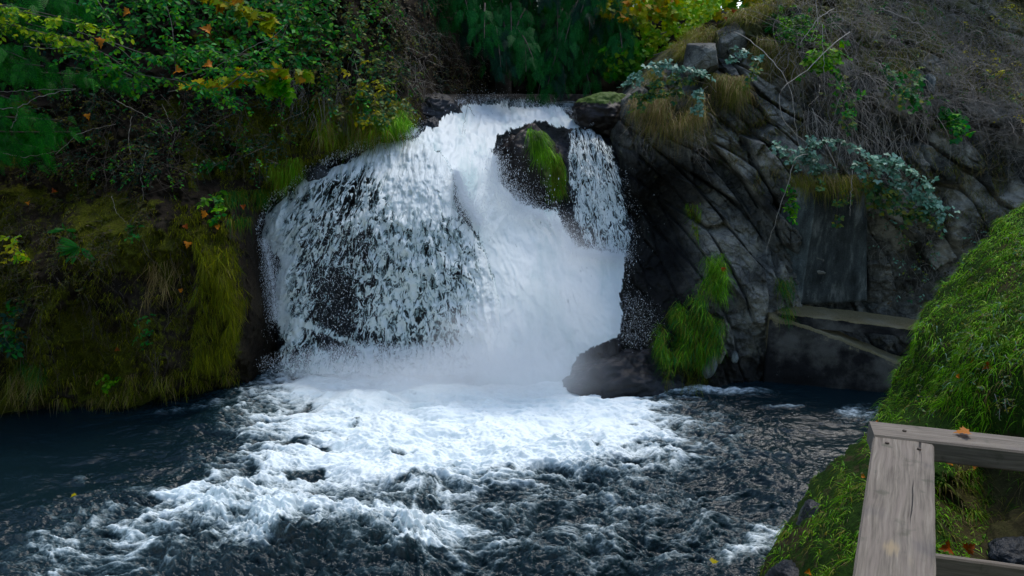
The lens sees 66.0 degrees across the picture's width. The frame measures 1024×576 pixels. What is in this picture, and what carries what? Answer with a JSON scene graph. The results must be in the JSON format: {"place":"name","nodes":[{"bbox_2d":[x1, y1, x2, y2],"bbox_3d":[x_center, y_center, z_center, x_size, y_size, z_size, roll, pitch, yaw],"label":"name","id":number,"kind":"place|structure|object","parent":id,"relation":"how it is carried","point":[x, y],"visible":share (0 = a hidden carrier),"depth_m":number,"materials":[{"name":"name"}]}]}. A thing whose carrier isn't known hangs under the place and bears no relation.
{"place":"outdoors","nodes":[
{"label":"outdoors","id":0,"kind":"place"},
{"bbox_2d":[0,0,470,414],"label":"cliff","id":1,"kind":"structure","parent":0,"point":[255,347],"depth_m":17.11,"materials":[{"name":"plant"}]},
{"bbox_2d":[0,368,52,418],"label":"dry grass","id":2,"kind":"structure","parent":1,"relation":"on","point":[16,386],"depth_m":16.19,"materials":[{"name":"plant"}]},
{"bbox_2d":[11,358,48,403],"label":"grass tuft","id":3,"kind":"object","parent":1,"relation":"on","point":[38,377],"visible":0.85,"depth_m":16.10,"materials":[{"name":"plant"}]},
{"bbox_2d":[0,0,148,175],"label":"cedar tree","id":4,"kind":"object","parent":1,"relation":"on","point":[28,146],"visible":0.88,"depth_m":15.62,"materials":[{"name":"green plant"}]},
{"bbox_2d":[3,100,168,157],"bbox_3d":[-8.545,-3.185,15.743,3.280,1.124,0.237,-2,16,-6],"label":"bare branch","id":5,"kind":"object","parent":4,"relation":"attached to","point":[89,130],"visible":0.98,"depth_m":15.72,"materials":[{"name":"brown plant"}]},
{"bbox_2d":[0,0,155,88],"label":"leafy bush","id":6,"kind":"object","parent":1,"relation":"on","point":[71,33],"visible":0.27,"depth_m":17.76,"materials":[{"name":"green plant"}]},
{"bbox_2d":[0,160,158,319],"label":"dead brush","id":7,"kind":"object","parent":1,"relation":"on","point":[18,284],"visible":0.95,"depth_m":15.83,"materials":[{"name":"brown plant"}]},
{"bbox_2d":[0,234,30,263],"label":"leafy sprig","id":8,"kind":"object","parent":7,"relation":"on","point":[17,256],"visible":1,"depth_m":15.21,"materials":[{"name":"green plant"}]},
{"bbox_2d":[95,374,121,393],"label":"green weed","id":9,"kind":"object","parent":1,"relation":"on","point":[106,386],"visible":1,"depth_m":16.59,"materials":[{"name":"green plant"}]},
{"bbox_2d":[0,234,233,395],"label":"root tangle","id":10,"kind":"object","parent":1,"relation":"attached to","point":[107,318],"visible":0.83,"depth_m":15.98,"materials":[{"name":"brown plant"}]},
{"bbox_2d":[0,192,250,412],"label":"moss","id":11,"kind":"object","parent":1,"relation":"on","point":[87,291],"visible":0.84,"depth_m":16.18,"materials":[{"name":"green plant"}]},
{"bbox_2d":[0,298,27,359],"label":"ivy","id":12,"kind":"object","parent":11,"relation":"on","point":[18,348],"visible":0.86,"depth_m":15.65,"materials":[{"name":"green plant"}]},
{"bbox_2d":[47,223,75,239],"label":"fern","id":13,"kind":"object","parent":11,"relation":"on","point":[61,229],"visible":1,"depth_m":15.73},
{"bbox_2d":[56,238,94,264],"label":"fern","id":14,"kind":"object","parent":11,"relation":"on","point":[73,247],"visible":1,"depth_m":15.38,"materials":[{"name":"plant"}]},
{"bbox_2d":[124,224,144,243],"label":"green weed","id":15,"kind":"object","parent":1,"relation":"on","point":[132,234],"visible":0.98,"depth_m":15.75,"materials":[{"name":"green plant"}]},
{"bbox_2d":[132,314,156,350],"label":"green weed","id":16,"kind":"object","parent":1,"relation":"on","point":[145,333],"visible":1,"depth_m":15.86,"materials":[{"name":"green plant"}]},
{"bbox_2d":[46,361,244,416],"bbox_3d":[-7.681,2.212,16.821,4.098,1.194,1.467,-6,17,-20],"label":"grass tuft","id":17,"kind":"object","parent":1,"relation":"on","point":[226,381],"visible":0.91,"depth_m":16.62,"materials":[{"name":"plant"}]},
{"bbox_2d":[0,0,298,115],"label":"overhanging shrub","id":18,"kind":"object","parent":1,"relation":"on","point":[117,70],"visible":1,"depth_m":15.26,"materials":[{"name":"green plant"}]},
{"bbox_2d":[0,65,311,205],"bbox_3d":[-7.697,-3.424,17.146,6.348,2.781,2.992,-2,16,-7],"label":"dead brush","id":19,"kind":"object","parent":1,"relation":"on","point":[150,135],"visible":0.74,"depth_m":16.98,"materials":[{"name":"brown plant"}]},
{"bbox_2d":[138,260,185,320],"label":"dry grass","id":20,"kind":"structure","parent":1,"relation":"on","point":[153,277],"depth_m":16.14,"materials":[{"name":"plant"}]},
{"bbox_2d":[171,203,239,256],"bbox_3d":[-6.434,-1.178,16.375,1.198,1.046,1.324,0,16,0],"label":"moss curtain","id":21,"kind":"object","parent":1,"relation":"hanging from","point":[202,238],"visible":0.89,"depth_m":16.29,"materials":[{"name":"plant"}]},
{"bbox_2d":[196,190,227,226],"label":"green weed","id":22,"kind":"object","parent":1,"relation":"on","point":[217,203],"visible":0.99,"depth_m":16.51,"materials":[{"name":"green plant"}]},
{"bbox_2d":[201,160,226,173],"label":"fern","id":23,"kind":"object","parent":1,"relation":"on","point":[219,166],"visible":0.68,"depth_m":17.42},
{"bbox_2d":[185,242,245,384],"bbox_3d":[-6.270,0.589,16.637,1.300,3.136,1.417,0,16,0],"label":"moss curtain","id":24,"kind":"object","parent":1,"relation":"hanging from","point":[207,276],"visible":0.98,"depth_m":16.54,"materials":[{"name":"plant"}]},
{"bbox_2d":[104,0,360,119],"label":"leafy bush","id":25,"kind":"object","parent":1,"relation":"on","point":[151,20],"visible":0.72,"depth_m":17.67,"materials":[{"name":"green plant"}]},
{"bbox_2d":[218,286,250,370],"bbox_3d":[-6.017,0.874,17.026,0.785,2.055,1.152,0,16,0],"label":"moss curtain","id":26,"kind":"object","parent":1,"relation":"hanging from","point":[240,317],"visible":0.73,"depth_m":16.87,"materials":[{"name":"plant"}]},
{"bbox_2d":[197,0,279,42],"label":"maple sapling","id":27,"kind":"object","parent":1,"relation":"on","point":[266,23],"visible":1,"depth_m":16.25,"materials":[{"name":"yellow plant"}]},
{"bbox_2d":[168,61,314,108],"bbox_3d":[-5.454,-4.109,15.868,3.196,0.949,0.724,2,16,7],"label":"maple sapling","id":28,"kind":"object","parent":1,"relation":"on","point":[271,86],"visible":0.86,"depth_m":15.69,"materials":[{"name":"green plant"}]},
{"bbox_2d":[212,188,274,238],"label":"grass tussock","id":29,"kind":"object","parent":1,"relation":"on","point":[264,196],"depth_m":17.36,"materials":[{"name":"plant"}]},
{"bbox_2d":[258,157,309,200],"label":"grass tussock","id":30,"kind":"object","parent":1,"relation":"on","point":[280,174],"depth_m":17.86,"materials":[{"name":"plant"}]},
{"bbox_2d":[278,54,355,150],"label":"dead stalks","id":31,"kind":"object","parent":1,"relation":"on","point":[323,101],"visible":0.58,"depth_m":18.29,"materials":[{"name":"brown plant"}]},
{"bbox_2d":[304,161,329,187],"bbox_3d":[-4.625,-2.691,18.742,0.616,0.638,0.570,-6,17,-20],"label":"boulder","id":32,"kind":"object","parent":1,"relation":"on","point":[316,172],"visible":0.61,"depth_m":18.52,"materials":[{"name":"stone"}]},
{"bbox_2d":[213,96,423,212],"bbox_3d":[-4.475,-3.367,19.171,3.226,2.685,6.100,9,18,29],"label":"moss","id":33,"kind":"object","parent":1,"relation":"on","point":[305,152],"visible":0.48,"depth_m":17.98,"materials":[{"name":"plant"}]},
{"bbox_2d":[257,0,424,151],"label":"bramble thicket","id":34,"kind":"object","parent":1,"relation":"on","point":[347,50],"visible":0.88,"depth_m":18.51,"materials":[{"name":"green plant"}]},
{"bbox_2d":[303,100,415,164],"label":"grass tussock","id":35,"kind":"object","parent":1,"relation":"on","point":[368,132],"depth_m":18.59,"materials":[{"name":"grass"}]},
{"bbox_2d":[327,45,400,129],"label":"ivy","id":36,"kind":"object","parent":1,"relation":"attached to","point":[387,96],"visible":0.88,"depth_m":18.57,"materials":[{"name":"green plant"}]},
{"bbox_2d":[347,47,428,120],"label":"dead stalks","id":37,"kind":"object","parent":1,"relation":"on","point":[390,73],"visible":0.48,"depth_m":19.60,"materials":[{"name":"brown plant"}]},
{"bbox_2d":[370,105,422,156],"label":"grass tussock","id":38,"kind":"object","parent":1,"relation":"on","point":[399,124],"depth_m":18.89,"materials":[{"name":"plant"}]},
{"bbox_2d":[372,0,489,107],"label":"bramble thicket","id":39,"kind":"object","parent":1,"relation":"on","point":[409,23],"visible":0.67,"depth_m":21.09,"materials":[{"name":"brown plant"}]},
{"bbox_2d":[256,84,658,387],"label":"waterfall","id":40,"kind":"structure","parent":1,"relation":"on","point":[523,322],"depth_m":18.21,"materials":[{"name":"liquid"}]},
{"bbox_2d":[0,362,887,575],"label":"river","id":41,"kind":"structure","parent":0,"point":[267,473],"depth_m":13.76,"materials":[{"name":"blue liquid"}]},
{"bbox_2d":[265,94,635,367],"bbox_3d":[-1.600,-2.361,24.040,13.011,7.008,13.283,0,16,0],"label":"fall rock","id":42,"kind":"object","parent":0,"point":[559,137],"visible":0.1,"depth_m":19.39,"materials":[{"name":"stone"}]},
{"bbox_2d":[344,147,372,167],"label":"boulder","id":43,"kind":"object","parent":42,"relation":"on","point":[352,155],"visible":0.16,"depth_m":19.33,"materials":[{"name":"stone"}]},
{"bbox_2d":[417,116,438,137],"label":"boulder","id":44,"kind":"object","parent":42,"relation":"on","point":[432,122],"visible":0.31,"depth_m":20.02,"materials":[{"name":"stone"}]},
{"bbox_2d":[421,92,462,120],"bbox_3d":[-2.091,-4.757,21.565,1.615,1.160,1.368,0,16,0],"label":"boulder","id":45,"kind":"object","parent":42,"relation":"on","point":[439,105],"visible":0.45,"depth_m":21.07,"materials":[{"name":"stone"}]},
{"bbox_2d":[498,123,564,206],"bbox_3d":[0.483,-3.076,20.996,1.839,2.619,1.836,0,16,0],"label":"boulder","id":46,"kind":"object","parent":42,"relation":"on","point":[512,145],"visible":0.38,"depth_m":20.27,"materials":[{"name":"stone"}]},
{"bbox_2d":[545,152,569,204],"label":"grass tuft","id":47,"kind":"object","parent":46,"relation":"on","point":[559,173],"visible":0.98,"depth_m":19.90,"materials":[{"name":"plant"}]},
{"bbox_2d":[517,127,557,178],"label":"grass tuft","id":48,"kind":"object","parent":42,"relation":"on","point":[537,146],"visible":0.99,"depth_m":19.62,"materials":[{"name":"plant"}]},
{"bbox_2d":[571,91,625,136],"bbox_3d":[2.531,-4.651,21.122,1.860,1.193,1.849,0,16,0],"label":"boulder","id":49,"kind":"object","parent":42,"relation":"on","point":[599,111],"visible":0.68,"depth_m":20.49,"materials":[{"name":"stone"}]},
{"bbox_2d":[481,98,574,110],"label":"river","id":50,"kind":"structure","parent":0,"point":[564,104],"depth_m":23.36,"materials":[{"name":"white liquid"}]},
{"bbox_2d":[469,11,726,93],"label":"forest slope","id":51,"kind":"structure","parent":0,"point":[604,85],"depth_m":27.94,"materials":[{"name":"plant"}]},
{"bbox_2d":[423,0,640,107],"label":"cedar tree","id":52,"kind":"object","parent":51,"relation":"on","point":[510,38],"visible":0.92,"depth_m":22.81,"materials":[{"name":"green plant"}]},
{"bbox_2d":[592,0,732,84],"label":"maple tree","id":53,"kind":"object","parent":51,"relation":"on","point":[644,13],"visible":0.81,"depth_m":22.96,"materials":[{"name":"green plant"}]},
{"bbox_2d":[653,0,764,20],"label":"maple tree","id":54,"kind":"object","parent":51,"relation":"on","point":[733,4],"visible":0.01,"depth_m":33.04,"materials":[{"name":"yellow plant"}]},
{"bbox_2d":[674,0,771,22],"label":"distant wood","id":55,"kind":"object","parent":51,"relation":"on","point":[718,16],"visible":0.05,"depth_m":27.97,"materials":[{"name":"yellow plant"}]},
{"bbox_2d":[609,0,1023,386],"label":"cliff","id":56,"kind":"structure","parent":0,"point":[738,218],"depth_m":18.52,"materials":[{"name":"stone"}]},
{"bbox_2d":[562,347,690,398],"bbox_3d":[2.728,2.237,18.129,3.232,1.708,1.856,0,16,0],"label":"boulder","id":57,"kind":"object","parent":56,"relation":"on","point":[626,373],"visible":0.45,"depth_m":17.47,"materials":[{"name":"stone"}]},
{"bbox_2d":[617,58,715,116],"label":"bramble","id":58,"kind":"object","parent":56,"relation":"on","point":[648,97],"visible":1,"depth_m":17.57,"materials":[{"name":"green plant"}]},
{"bbox_2d":[624,111,716,170],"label":"dead stalks","id":59,"kind":"object","parent":56,"relation":"on","point":[674,137],"visible":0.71,"depth_m":18.32,"materials":[{"name":"brown plant"}]},
{"bbox_2d":[620,88,722,161],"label":"dry grass","id":60,"kind":"structure","parent":56,"relation":"on","point":[657,108],"depth_m":18.44,"materials":[{"name":"plant"}]},
{"bbox_2d":[656,359,710,396],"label":"grass tuft","id":61,"kind":"object","parent":56,"relation":"on","point":[688,380],"visible":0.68,"depth_m":17.57,"materials":[{"name":"plant"}]},
{"bbox_2d":[646,261,729,386],"bbox_3d":[3.966,0.786,17.765,1.960,2.704,1.863,0,16,0],"label":"green bush","id":62,"kind":"object","parent":56,"relation":"on","point":[694,346],"visible":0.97,"depth_m":17.56,"materials":[{"name":"plant"}]},
{"bbox_2d":[681,202,701,247],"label":"grass tuft","id":63,"kind":"object","parent":56,"relation":"on","point":[692,215],"visible":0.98,"depth_m":18.79,"materials":[{"name":"plant"}]},
{"bbox_2d":[683,43,718,80],"bbox_3d":[4.520,-5.404,18.830,0.905,0.885,0.993,0,16,0],"label":"boulder","id":64,"kind":"object","parent":56,"relation":"on","point":[699,56],"visible":0.8,"depth_m":18.49,"materials":[{"name":"stone"}]},
{"bbox_2d":[703,352,718,378],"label":"stone","id":65,"kind":"object","parent":56,"relation":"on","point":[709,372],"visible":0.66,"depth_m":17.57,"materials":[{"name":"stone"}]},
{"bbox_2d":[628,0,797,92],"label":"ridge grass","id":66,"kind":"structure","parent":56,"relation":"on","point":[702,35],"depth_m":19.21,"materials":[{"name":"dry grass"}]},
{"bbox_2d":[773,4,824,49],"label":"leafy bush","id":67,"kind":"object","parent":66,"relation":"on","point":[790,34],"visible":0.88,"depth_m":18.32,"materials":[{"name":"green plant"}]},
{"bbox_2d":[693,251,736,311],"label":"grass tuft","id":68,"kind":"object","parent":56,"relation":"on","point":[711,263],"visible":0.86,"depth_m":17.70,"materials":[{"name":"plant"}]},
{"bbox_2d":[699,72,756,126],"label":"dry grass","id":69,"kind":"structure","parent":56,"relation":"on","point":[732,89],"depth_m":18.26,"materials":[{"name":"plant"}]},
{"bbox_2d":[725,45,764,90],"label":"bramble","id":70,"kind":"object","parent":69,"relation":"on","point":[751,69],"visible":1,"depth_m":17.73,"materials":[{"name":"green plant"}]},
{"bbox_2d":[714,23,747,58],"bbox_3d":[5.348,-6.061,19.331,0.808,0.931,0.944,0,16,0],"label":"boulder","id":71,"kind":"object","parent":56,"relation":"on","point":[732,39],"visible":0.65,"depth_m":19.02,"materials":[{"name":"stone"}]},
{"bbox_2d":[730,351,738,362],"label":"stone","id":72,"kind":"object","parent":56,"relation":"on","point":[734,356],"visible":1,"depth_m":17.70,"materials":[{"name":"stone"}]},
{"bbox_2d":[762,12,784,35],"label":"fern","id":73,"kind":"object","parent":56,"relation":"on","point":[771,23],"visible":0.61,"depth_m":18.96,"materials":[{"name":"plant"}]},
{"bbox_2d":[736,35,817,106],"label":"dry grass","id":74,"kind":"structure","parent":56,"relation":"on","point":[755,51],"depth_m":18.56,"materials":[{"name":"plant"}]},
{"bbox_2d":[773,274,800,332],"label":"grass tuft","id":75,"kind":"object","parent":56,"relation":"on","point":[786,291],"visible":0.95,"depth_m":17.71,"materials":[{"name":"plant"}]},
{"bbox_2d":[780,185,800,224],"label":"ivy","id":76,"kind":"object","parent":56,"relation":"attached to","point":[791,211],"visible":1,"depth_m":17.33,"materials":[{"name":"green plant"}]},
{"bbox_2d":[734,8,849,149],"bbox_3d":[6.147,-4.562,17.263,2.336,3.004,1.506,0,16,0],"label":"bare vine","id":77,"kind":"object","parent":56,"relation":"attached to","point":[798,75],"visible":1,"depth_m":16.86,"materials":[{"name":"brown plant"}]},
{"bbox_2d":[768,135,865,175],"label":"bramble","id":78,"kind":"object","parent":56,"relation":"attached to","point":[815,166],"visible":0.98,"depth_m":17.13,"materials":[{"name":"green plant"}]},
{"bbox_2d":[776,178,866,304],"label":"concrete pillar","id":79,"kind":"structure","parent":56,"relation":"on","point":[842,252],"depth_m":18.18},
{"bbox_2d":[787,172,888,215],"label":"dry grass","id":80,"kind":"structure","parent":79,"relation":"on","point":[828,181],"depth_m":17.36,"materials":[{"name":"dry grass"}]},
{"bbox_2d":[810,14,841,32],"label":"fern","id":81,"kind":"object","parent":56,"relation":"on","point":[829,23],"visible":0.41,"depth_m":19.05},
{"bbox_2d":[762,312,902,392],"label":"sloping wall","id":82,"kind":"structure","parent":56,"relation":"on","point":[800,354],"depth_m":17.76,"materials":[{"name":"stone"}]},
{"bbox_2d":[815,177,854,228],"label":"bramble","id":83,"kind":"object","parent":56,"relation":"attached to","point":[822,189],"visible":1,"depth_m":17.31,"materials":[{"name":"green plant"}]},
{"bbox_2d":[669,91,1016,240],"bbox_3d":[7.418,-2.870,18.561,8.276,3.557,2.346,2,16,8],"label":"moss","id":84,"kind":"object","parent":56,"relation":"on","point":[956,172],"visible":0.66,"depth_m":18.05,"materials":[{"name":"plant"}]},
{"bbox_2d":[776,305,919,336],"bbox_3d":[7.916,0.727,17.777,4.047,0.326,0.974,5,16,16],"label":"concrete ledge","id":85,"kind":"object","parent":56,"relation":"on","point":[823,318],"visible":0.59,"depth_m":17.61,"materials":[{"name":"concrete"}]},
{"bbox_2d":[780,60,962,195],"bbox_3d":[8.099,-3.518,18.043,3.987,3.299,2.734,0,16,0],"label":"dry brush","id":86,"kind":"object","parent":56,"relation":"on","point":[862,135],"visible":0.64,"depth_m":17.90,"materials":[{"name":"brown plant"}]},
{"bbox_2d":[738,0,1023,153],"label":"dry brush","id":87,"kind":"object","parent":56,"relation":"on","point":[864,15],"visible":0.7,"depth_m":18.36,"materials":[{"name":"brown plant"}]},
{"bbox_2d":[795,39,852,86],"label":"bramble","id":88,"kind":"object","parent":87,"relation":"on","point":[813,58],"visible":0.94,"depth_m":17.62,"materials":[{"name":"green plant"}]},
{"bbox_2d":[818,74,866,136],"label":"bramble","id":89,"kind":"object","parent":87,"relation":"attached to","point":[846,114],"visible":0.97,"depth_m":17.66,"materials":[{"name":"green plant"}]},
{"bbox_2d":[851,152,959,238],"bbox_3d":[8.476,-2.008,17.064,2.325,1.850,0.888,4,16,13],"label":"bramble","id":90,"kind":"object","parent":56,"relation":"on","point":[923,214],"visible":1,"depth_m":17.01,"materials":[{"name":"green plant"}]},
{"bbox_2d":[880,65,933,113],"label":"bramble","id":91,"kind":"object","parent":56,"relation":"on","point":[916,105],"visible":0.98,"depth_m":17.38,"materials":[{"name":"green plant"}]},
{"bbox_2d":[793,0,1023,108],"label":"dry grass","id":92,"kind":"structure","parent":56,"relation":"on","point":[897,57],"depth_m":18.88,"materials":[{"name":"plant"}]},
{"bbox_2d":[923,73,935,96],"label":"stone","id":93,"kind":"object","parent":92,"relation":"on","point":[932,77],"visible":0.75,"depth_m":17.90,"materials":[{"name":"stone"}]},
{"bbox_2d":[855,189,989,303],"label":"dead stalks","id":94,"kind":"object","parent":56,"relation":"on","point":[922,247],"visible":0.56,"depth_m":18.16,"materials":[{"name":"brown plant"}]},
{"bbox_2d":[868,209,986,306],"bbox_3d":[9.570,-0.667,18.191,2.784,2.373,1.205,0,16,0],"label":"ivy","id":95,"kind":"object","parent":56,"relation":"attached to","point":[927,243],"visible":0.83,"depth_m":18.28,"materials":[{"name":"plant"}]},
{"bbox_2d":[849,0,1023,103],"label":"leafy bush","id":96,"kind":"object","parent":56,"relation":"on","point":[915,70],"visible":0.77,"depth_m":18.55,"materials":[{"name":"green plant"}]},
{"bbox_2d":[921,106,975,144],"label":"bramble","id":97,"kind":"object","parent":56,"relation":"on","point":[949,116],"visible":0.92,"depth_m":17.19,"materials":[{"name":"green plant"}]},
{"bbox_2d":[890,2,1023,188],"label":"dry brush","id":98,"kind":"object","parent":56,"relation":"on","point":[995,99],"visible":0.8,"depth_m":17.86,"materials":[{"name":"brown plant"}]},
{"bbox_2d":[930,0,1023,140],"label":"dry brush","id":99,"kind":"object","parent":56,"relation":"on","point":[1010,63],"visible":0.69,"depth_m":18.74,"materials":[{"name":"brown plant"}]},
{"bbox_2d":[757,201,1023,575],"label":"grassy bank","id":100,"kind":"structure","parent":0,"point":[1012,526],"depth_m":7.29,"materials":[{"name":"plant"}]},
{"bbox_2d":[765,559,798,575],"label":"boulder","id":101,"kind":"object","parent":100,"relation":"on","point":[784,567],"visible":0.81,"depth_m":6.72,"materials":[{"name":"stone"}]},
{"bbox_2d":[796,499,819,525],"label":"boulder","id":102,"kind":"object","parent":100,"relation":"on","point":[808,506],"visible":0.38,"depth_m":7.38,"materials":[{"name":"stone"}]},
{"bbox_2d":[939,539,952,553],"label":"fallen leaf","id":103,"kind":"object","parent":100,"relation":"on","point":[945,548],"visible":1,"depth_m":6.00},
{"bbox_2d":[903,228,1023,420],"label":"weeds","id":104,"kind":"object","parent":100,"relation":"on","point":[988,353],"visible":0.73,"depth_m":7.74,"materials":[{"name":"green plant"}]},
{"bbox_2d":[962,543,975,554],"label":"fallen leaf","id":105,"kind":"object","parent":100,"relation":"on","point":[970,547],"visible":1,"depth_m":6.13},
{"bbox_2d":[917,287,1023,401],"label":"grass clump","id":106,"kind":"object","parent":100,"relation":"on","point":[1022,316],"visible":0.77,"depth_m":7.58,"materials":[{"name":"green plant"}]},
{"bbox_2d":[935,464,1022,541],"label":"grass clump","id":107,"kind":"object","parent":100,"relation":"on","point":[973,498],"visible":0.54,"depth_m":6.79,"materials":[{"name":"plant"}]},
{"bbox_2d":[987,536,1023,564],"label":"stone","id":108,"kind":"object","parent":100,"relation":"on","point":[1007,549],"visible":0.6,"depth_m":5.97,"materials":[{"name":"stone"}]},
{"bbox_2d":[853,421,1023,575],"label":"wooden railing","id":109,"kind":"object","parent":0,"point":[896,536],"visible":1,"depth_m":1.63,"materials":[{"name":"grey wood"}]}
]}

